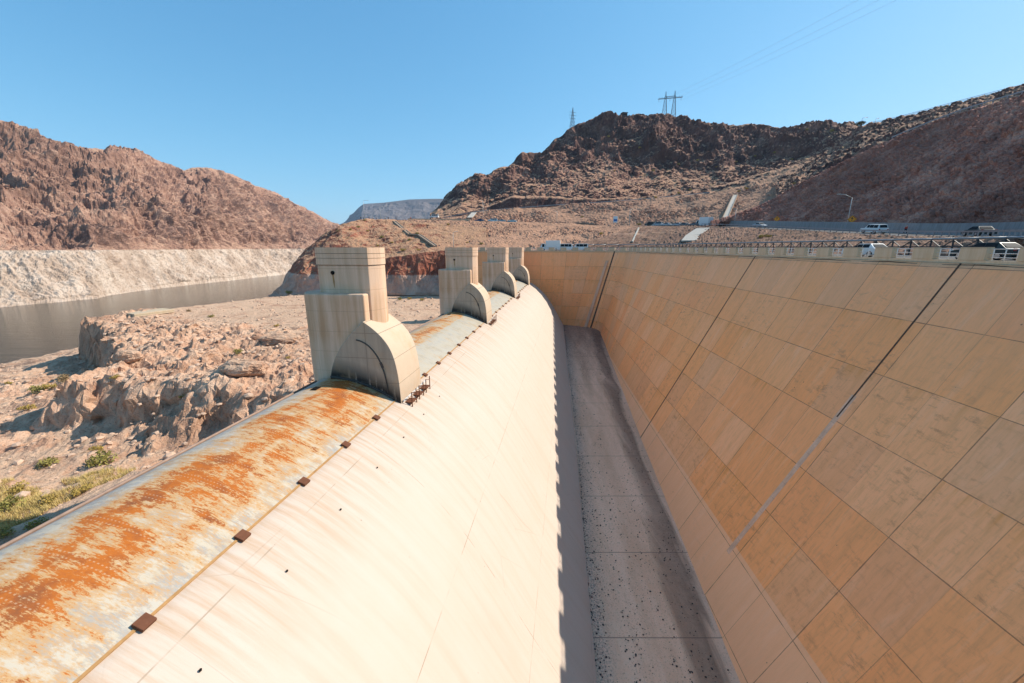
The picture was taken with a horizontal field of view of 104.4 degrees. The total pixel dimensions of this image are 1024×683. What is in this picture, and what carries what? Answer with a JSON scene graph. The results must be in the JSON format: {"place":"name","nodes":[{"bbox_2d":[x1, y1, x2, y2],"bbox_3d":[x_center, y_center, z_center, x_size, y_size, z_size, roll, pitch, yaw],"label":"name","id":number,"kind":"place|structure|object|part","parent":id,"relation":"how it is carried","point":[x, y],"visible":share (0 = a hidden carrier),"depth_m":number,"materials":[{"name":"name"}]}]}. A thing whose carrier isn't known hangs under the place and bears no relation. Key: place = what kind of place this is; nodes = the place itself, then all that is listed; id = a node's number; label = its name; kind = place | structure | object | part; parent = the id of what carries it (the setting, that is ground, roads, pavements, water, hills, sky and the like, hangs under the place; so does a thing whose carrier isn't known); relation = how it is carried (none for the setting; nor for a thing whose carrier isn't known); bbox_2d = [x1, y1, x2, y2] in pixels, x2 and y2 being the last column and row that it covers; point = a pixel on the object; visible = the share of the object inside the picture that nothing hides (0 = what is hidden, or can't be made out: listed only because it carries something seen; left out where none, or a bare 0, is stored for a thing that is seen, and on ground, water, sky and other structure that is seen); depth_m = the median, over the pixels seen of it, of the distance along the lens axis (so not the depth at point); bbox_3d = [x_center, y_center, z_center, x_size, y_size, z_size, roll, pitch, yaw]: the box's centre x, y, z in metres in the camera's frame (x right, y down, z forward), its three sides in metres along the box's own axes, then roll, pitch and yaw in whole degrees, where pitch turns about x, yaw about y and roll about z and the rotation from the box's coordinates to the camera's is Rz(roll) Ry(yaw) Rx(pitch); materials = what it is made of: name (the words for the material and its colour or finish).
{"place":"outdoors","nodes":[
{"label":"outdoors","id":0,"kind":"place"},
{"bbox_2d":[0,275,284,363],"bbox_3d":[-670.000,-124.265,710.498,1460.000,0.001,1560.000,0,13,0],"label":"lake water","id":1,"kind":"structure","parent":0,"point":[33,330],"depth_m":287.09,"materials":[{"name":"grey liquid"}]},
{"bbox_2d":[0,120,339,307],"bbox_3d":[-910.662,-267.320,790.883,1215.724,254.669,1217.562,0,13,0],"label":"canyon mountain","id":2,"kind":"structure","parent":0,"point":[79,223],"depth_m":461.45,"materials":[{"name":"brown stone"}]},
{"bbox_2d":[0,295,439,544],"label":"lake bed","id":3,"kind":"object","parent":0,"point":[51,421],"visible":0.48,"depth_m":50.22,"materials":[{"name":"beige stone"}]},
{"bbox_2d":[0,525,15,538],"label":"shrub","id":4,"kind":"object","parent":3,"relation":"on","point":[5,532],"visible":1,"depth_m":26.80,"materials":[{"name":"green plant"}]},
{"bbox_2d":[0,494,25,512],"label":"shrub","id":5,"kind":"object","parent":3,"relation":"on","point":[6,505],"visible":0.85,"depth_m":30.50,"materials":[{"name":"green plant"}]},
{"bbox_2d":[4,480,29,495],"bbox_3d":[-42.935,12.804,34.468,1.261,1.051,1.822,-7,15,-29],"label":"shrub","id":6,"kind":"object","parent":3,"relation":"on","point":[17,490],"visible":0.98,"depth_m":34.35,"materials":[{"name":"yellow plant"}]},
{"bbox_2d":[16,404,36,410],"bbox_3d":[-64.887,8.894,53.134,1.802,1.126,1.363,-5,14,-20],"label":"shrub","id":7,"kind":"object","parent":3,"relation":"on","point":[28,407],"visible":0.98,"depth_m":53.10,"materials":[{"name":"yellow plant"}]},
{"bbox_2d":[24,516,51,530],"bbox_3d":[-33.150,12.811,27.698,1.230,0.946,1.370,-5,14,-20],"label":"shrub","id":8,"kind":"object","parent":3,"relation":"on","point":[36,524],"visible":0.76,"depth_m":27.59,"materials":[{"name":"green plant"}]},
{"bbox_2d":[27,384,51,393],"bbox_3d":[-71.962,7.196,60.333,2.323,1.364,2.431,-2,13,-8],"label":"shrub","id":9,"kind":"object","parent":3,"relation":"on","point":[38,388],"visible":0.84,"depth_m":59.98,"materials":[{"name":"green plant"}]},
{"bbox_2d":[37,494,57,505],"bbox_3d":[-36.344,12.409,31.050,1.028,0.891,1.343,-8,15,-29],"label":"shrub","id":10,"kind":"object","parent":3,"relation":"on","point":[46,500],"visible":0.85,"depth_m":31.00,"materials":[{"name":"yellow plant"}]},
{"bbox_2d":[35,456,61,469],"bbox_3d":[-47.773,12.444,40.782,1.799,1.159,1.964,-2,13,-9],"label":"shrub","id":11,"kind":"object","parent":3,"relation":"on","point":[48,461],"visible":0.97,"depth_m":40.65,"materials":[{"name":"green plant"}]},
{"bbox_2d":[41,383,56,388],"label":"shrub","id":12,"kind":"object","parent":3,"relation":"on","point":[53,385],"visible":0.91,"depth_m":60.33,"materials":[{"name":"yellow plant"}]},
{"bbox_2d":[54,374,69,382],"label":"shrub","id":13,"kind":"object","parent":3,"relation":"on","point":[64,377],"visible":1,"depth_m":50.02,"materials":[{"name":"green plant"}]},
{"bbox_2d":[0,465,138,530],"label":"dry grass","id":14,"kind":"structure","parent":3,"relation":"on","point":[33,499],"depth_m":32.57,"materials":[{"name":"plant"}]},
{"bbox_2d":[69,482,94,495],"bbox_3d":[-34.921,12.078,32.222,1.182,0.892,1.548,5,14,18],"label":"shrub","id":15,"kind":"object","parent":3,"relation":"on","point":[82,489],"visible":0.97,"depth_m":32.23,"materials":[{"name":"yellow plant"}]},
{"bbox_2d":[88,444,103,450],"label":"shrub","id":16,"kind":"object","parent":3,"relation":"on","point":[99,447],"visible":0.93,"depth_m":43.10,"materials":[{"name":"yellow plant"}]},
{"bbox_2d":[85,449,117,466],"bbox_3d":[-42.409,12.184,40.939,2.839,1.896,2.516,5,14,19],"label":"shrub","id":17,"kind":"object","parent":3,"relation":"on","point":[102,457],"visible":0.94,"depth_m":40.78,"materials":[{"name":"green plant"}]},
{"bbox_2d":[112,350,142,362],"bbox_3d":[-56.438,2.269,58.392,3.859,2.052,2.456,0,13,0],"label":"boulder","id":18,"kind":"object","parent":3,"relation":"on","point":[128,356],"visible":0.94,"depth_m":57.63,"materials":[{"name":"beige stone"}]},
{"bbox_2d":[126,308,173,316],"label":"concrete slab","id":19,"kind":"structure","parent":3,"relation":"on","point":[150,312],"depth_m":98.58,"materials":[{"name":"beige concrete"}]},
{"bbox_2d":[0,294,439,520],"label":"loose stones","id":20,"kind":"object","parent":3,"relation":"on","point":[140,445],"visible":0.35,"depth_m":54.76,"materials":[{"name":"beige stone"}]},
{"bbox_2d":[233,349,242,353],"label":"shrub","id":21,"kind":"object","parent":3,"relation":"on","point":[236,351],"visible":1,"depth_m":60.04,"materials":[{"name":"green plant"}]},
{"bbox_2d":[219,359,268,376],"bbox_3d":[-34.063,3.406,50.262,5.524,2.128,3.405,0,13,0],"label":"boulder","id":22,"kind":"object","parent":3,"relation":"on","point":[243,367],"visible":0.97,"depth_m":49.47,"materials":[{"name":"beige stone"}]},
{"bbox_2d":[250,333,261,339],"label":"boulder","id":23,"kind":"object","parent":3,"relation":"on","point":[255,336],"visible":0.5,"depth_m":72.23,"materials":[{"name":"brown stone"}]},
{"bbox_2d":[257,333,302,346],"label":"boulder","id":24,"kind":"object","parent":3,"relation":"on","point":[274,339],"visible":0.81,"depth_m":69.20,"materials":[{"name":"brown stone"}]},
{"bbox_2d":[268,218,485,296],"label":"red bluff","id":25,"kind":"structure","parent":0,"point":[410,269],"depth_m":151.48,"materials":[{"name":"brown stone"}]},
{"bbox_2d":[339,199,442,224],"bbox_3d":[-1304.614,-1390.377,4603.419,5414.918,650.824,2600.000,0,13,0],"label":"mesa","id":26,"kind":"structure","parent":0,"point":[408,209],"depth_m":4200.86,"materials":[{"name":"grey stone"}]},
{"bbox_2d":[358,218,636,249],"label":"road slope","id":27,"kind":"structure","parent":0,"point":[533,235],"depth_m":174.08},
{"bbox_2d":[392,220,436,246],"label":"stair flume","id":28,"kind":"object","parent":27,"relation":"on","point":[427,240],"visible":0.98,"depth_m":163.88,"materials":[{"name":"concrete"}]},
{"bbox_2d":[408,219,469,220],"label":"wall","id":29,"kind":"structure","parent":27,"relation":"on","point":[443,219],"depth_m":202.71,"materials":[{"name":"concrete"}]},
{"bbox_2d":[0,0,1023,235],"label":"sky","id":30,"kind":"structure","parent":0,"point":[329,107],"materials":[{"name":"blue"}]},
{"bbox_2d":[436,183,776,225],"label":"rubble embankment","id":31,"kind":"structure","parent":0,"point":[689,209],"depth_m":208.51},
{"bbox_2d":[430,214,438,217],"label":"van","id":32,"kind":"object","parent":31,"relation":"on","point":[434,216],"visible":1,"depth_m":249.66,"materials":[{"name":"white paint"}]},
{"bbox_2d":[467,212,476,217],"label":"chute","id":33,"kind":"object","parent":31,"relation":"on","point":[472,214],"visible":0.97,"depth_m":233.95,"materials":[{"name":"concrete"}]},
{"bbox_2d":[434,192,708,218],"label":"guardrail","id":34,"kind":"object","parent":31,"relation":"on","point":[577,203],"visible":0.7,"depth_m":238.84,"materials":[{"name":"metal"}]},
{"bbox_2d":[722,194,737,217],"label":"drainage chute","id":35,"kind":"object","parent":31,"relation":"on","point":[730,206],"visible":0.84,"depth_m":174.10,"materials":[{"name":"concrete"}]},
{"bbox_2d":[430,110,858,218],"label":"dark hill","id":36,"kind":"structure","parent":0,"point":[580,162],"depth_m":299.39,"materials":[{"name":"brown stone"}]},
{"bbox_2d":[569,109,574,127],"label":"power pylon","id":37,"kind":"object","parent":36,"relation":"on","point":[571,125],"visible":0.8,"depth_m":372.99,"materials":[{"name":"metal"}]},
{"bbox_2d":[620,112,627,116],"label":"lookout hut","id":38,"kind":"object","parent":36,"relation":"on","point":[623,114],"visible":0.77,"depth_m":377.38,"materials":[{"name":"stone"}]},
{"bbox_2d":[658,91,682,115],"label":"power pylon","id":39,"kind":"object","parent":36,"relation":"on","point":[666,96],"visible":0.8,"depth_m":381.10,"materials":[{"name":"metal"}]},
{"bbox_2d":[775,84,1023,195],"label":"ridge rocks","id":40,"kind":"object","parent":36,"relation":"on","point":[859,139],"visible":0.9,"depth_m":142.47,"materials":[{"name":"stone"}]},
{"bbox_2d":[854,121,866,125],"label":"ridge tree","id":41,"kind":"object","parent":40,"relation":"on","point":[860,123],"visible":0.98,"depth_m":163.60,"materials":[{"name":"green plant"}]},
{"bbox_2d":[873,86,1014,122],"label":"ridge railing","id":42,"kind":"object","parent":40,"relation":"on","point":[944,105],"visible":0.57,"depth_m":143.65,"materials":[{"name":"metal"}]},
{"bbox_2d":[563,325,739,682],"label":"channel floor","id":43,"kind":"structure","parent":0,"point":[599,395],"depth_m":42.37,"materials":[{"name":"grey concrete"}]},
{"bbox_2d":[78,282,596,682],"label":"spillway weir","id":44,"kind":"object","parent":43,"relation":"on","point":[434,533],"visible":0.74,"depth_m":22.48,"materials":[{"name":"concrete"}]},
{"bbox_2d":[0,378,395,682],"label":"drum gate","id":45,"kind":"structure","parent":44,"relation":"on","point":[88,586],"depth_m":14.81,"materials":[{"name":"metal"}]},
{"bbox_2d":[304,247,420,403],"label":"gate pier","id":46,"kind":"structure","parent":44,"relation":"on","point":[358,333],"depth_m":29.91,"materials":[{"name":"concrete"}]},
{"bbox_2d":[403,376,429,406],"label":"access steps","id":47,"kind":"structure","parent":44,"relation":"on","point":[411,400],"depth_m":32.16,"materials":[{"name":"metal"}]},
{"bbox_2d":[409,312,483,377],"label":"drum gate","id":48,"kind":"structure","parent":44,"relation":"on","point":[438,339],"depth_m":47.87,"materials":[{"name":"metal"}]},
{"bbox_2d":[438,247,491,323],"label":"gate pier","id":49,"kind":"structure","parent":44,"relation":"on","point":[462,290],"depth_m":61.31,"materials":[{"name":"concrete"}]},
{"bbox_2d":[488,314,496,324],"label":"access steps","id":50,"kind":"structure","parent":44,"relation":"on","point":[494,319],"depth_m":64.23,"materials":[{"name":"metal"}]},
{"bbox_2d":[482,247,516,297],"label":"gate pier","id":51,"kind":"structure","parent":44,"relation":"on","point":[497,275],"depth_m":92.70,"materials":[{"name":"concrete"}]},
{"bbox_2d":[487,290,512,316],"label":"drum gate","id":52,"kind":"structure","parent":44,"relation":"on","point":[499,300],"depth_m":83.42,"materials":[{"name":"metal"}]},
{"bbox_2d":[508,247,529,284],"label":"gate pier","id":53,"kind":"structure","parent":44,"relation":"on","point":[518,270],"depth_m":124.00,"materials":[{"name":"concrete"}]},
{"bbox_2d":[515,280,526,292],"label":"drum gate","id":54,"kind":"structure","parent":44,"relation":"on","point":[520,285],"depth_m":116.17,"materials":[{"name":"metal"}]},
{"bbox_2d":[564,325,729,682],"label":"scattered debris","id":55,"kind":"object","parent":43,"relation":"on","point":[583,518],"visible":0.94,"depth_m":41.82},
{"bbox_2d":[445,251,1023,682],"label":"spillway wall","id":56,"kind":"structure","parent":43,"relation":"on","point":[835,449],"depth_m":32.74,"materials":[{"name":"concrete"}]},
{"bbox_2d":[478,247,1023,265],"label":"parapet wall","id":57,"kind":"structure","parent":56,"relation":"on","point":[975,255],"depth_m":41.80,"materials":[{"name":"concrete"}]},
{"bbox_2d":[640,252,1023,267],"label":"service cable","id":58,"kind":"object","parent":56,"relation":"attached to","point":[832,259],"visible":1,"depth_m":44.75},
{"bbox_2d":[574,226,1023,257],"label":"rubble bank","id":59,"kind":"structure","parent":0,"point":[666,234],"depth_m":107.25,"materials":[{"name":"brown gravel"}]},
{"bbox_2d":[681,227,709,240],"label":"drainage chute","id":60,"kind":"object","parent":59,"relation":"on","point":[694,234],"visible":0.86,"depth_m":135.33,"materials":[{"name":"concrete"}]},
{"bbox_2d":[588,224,1023,238],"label":"road","id":61,"kind":"structure","parent":0,"point":[859,232],"depth_m":87.02,"materials":[{"name":"grey asphalt"}]},
{"bbox_2d":[613,216,617,224],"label":"notice board","id":62,"kind":"object","parent":61,"relation":"on","point":[615,218],"visible":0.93,"depth_m":193.18,"materials":[{"name":"metal"}]},
{"bbox_2d":[644,222,654,225],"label":"sport utility vehicle","id":63,"kind":"object","parent":61,"relation":"on","point":[649,223],"visible":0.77,"depth_m":177.63,"materials":[{"name":"paint"}]},
{"bbox_2d":[652,222,663,225],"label":"sport utility vehicle","id":64,"kind":"object","parent":61,"relation":"on","point":[657,223],"visible":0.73,"depth_m":173.93,"materials":[{"name":"silver metal"}]},
{"bbox_2d":[696,217,713,225],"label":"box truck","id":65,"kind":"object","parent":61,"relation":"on","point":[702,221],"visible":0.74,"depth_m":151.23,"materials":[{"name":"white paint"}]},
{"bbox_2d":[753,223,767,227],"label":"sedan","id":66,"kind":"object","parent":61,"relation":"on","point":[760,224],"visible":0.69,"depth_m":127.67,"materials":[{"name":"silver metal"}]},
{"bbox_2d":[847,215,856,221],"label":"warning sign","id":67,"kind":"object","parent":61,"relation":"on","point":[852,218],"visible":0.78,"depth_m":97.41,"materials":[{"name":"metal"}]},
{"bbox_2d":[718,224,1023,236],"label":"guardrail","id":68,"kind":"object","parent":61,"relation":"on","point":[998,231],"visible":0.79,"depth_m":66.10,"materials":[{"name":"metal"}]},
{"bbox_2d":[860,224,888,233],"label":"sport utility vehicle","id":69,"kind":"object","parent":61,"relation":"on","point":[876,227],"visible":0.75,"depth_m":80.49,"materials":[{"name":"white paint"}]},
{"bbox_2d":[727,221,1023,235],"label":"barrier wall","id":70,"kind":"structure","parent":61,"relation":"on","point":[940,226],"depth_m":80.54,"materials":[{"name":"concrete"}]},
{"bbox_2d":[961,226,997,235],"bbox_3d":[70.577,-16.685,60.004,1.860,1.435,4.870,6,16,23],"label":"sedan","id":71,"kind":"object","parent":61,"relation":"on","point":[974,228],"visible":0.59,"depth_m":58.88,"materials":[{"name":"paint"}]},
{"bbox_3d":[69.953,-16.790,58.547,1.409,0.362,0.562,6,16,23],"label":"rear window","id":72,"kind":"part","parent":71,"relation":"part of","materials":[{"name":"grey glass"}]},
{"bbox_2d":[602,250,1015,260],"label":"road","id":73,"kind":"structure","parent":0,"point":[1008,259],"depth_m":47.16,"materials":[{"name":"grey asphalt"}]},
{"bbox_2d":[540,240,559,249],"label":"box truck","id":74,"kind":"object","parent":73,"relation":"on","point":[552,243],"visible":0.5,"depth_m":132.38,"materials":[{"name":"white paint"}]},
{"bbox_2d":[560,244,572,249],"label":"van","id":75,"kind":"object","parent":73,"relation":"on","point":[568,246],"visible":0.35,"depth_m":132.05,"materials":[{"name":"white paint"}]},
{"bbox_2d":[574,244,587,249],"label":"van","id":76,"kind":"object","parent":73,"relation":"on","point":[580,246],"visible":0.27,"depth_m":131.61,"materials":[{"name":"white paint"}]},
{"bbox_2d":[572,236,1023,254],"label":"truss railing","id":77,"kind":"object","parent":73,"relation":"on","point":[1005,238],"visible":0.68,"depth_m":56.03,"materials":[{"name":"metal"}]},
{"bbox_2d":[841,244,886,256],"bbox_3d":[40.500,-10.427,45.312,1.860,1.435,4.870,0,13,0],"label":"sedan","id":78,"kind":"object","parent":73,"relation":"on","point":[871,252],"visible":0.32,"depth_m":44.01,"materials":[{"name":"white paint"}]},
{"bbox_3d":[40.500,-10.555,43.728,1.409,0.362,0.562,0,13,0],"label":"rear window","id":79,"kind":"part","parent":78,"relation":"part of","materials":[{"name":"white glass"}]},
{"bbox_2d":[947,242,1022,259],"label":"sedan","id":80,"kind":"object","parent":73,"relation":"on","point":[1001,247],"visible":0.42,"depth_m":32.75,"materials":[{"name":"paint"}]},
{"bbox_3d":[40.227,-8.246,34.092,0.163,0.374,0.670,0,13,0],"label":"window","id":81,"kind":"part","parent":80,"relation":"part of","materials":[{"name":"black glass"}]},
{"bbox_3d":[40.227,-8.056,33.289,0.163,0.374,0.820,0,13,0],"label":"window","id":82,"kind":"part","parent":80,"relation":"part of","materials":[{"name":"black glass"}]},
{"bbox_3d":[41.000,-7.902,32.538,1.409,0.362,0.562,0,13,0],"label":"rear window","id":83,"kind":"part","parent":80,"relation":"part of","materials":[{"name":"grey glass"}]},
{"bbox_2d":[710,93,1023,226],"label":"hillside","id":84,"kind":"structure","parent":0,"point":[965,167],"depth_m":92.88,"materials":[{"name":"brown stone"}]},
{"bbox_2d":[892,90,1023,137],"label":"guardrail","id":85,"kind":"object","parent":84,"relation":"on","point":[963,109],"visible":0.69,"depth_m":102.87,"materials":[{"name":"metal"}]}
]}

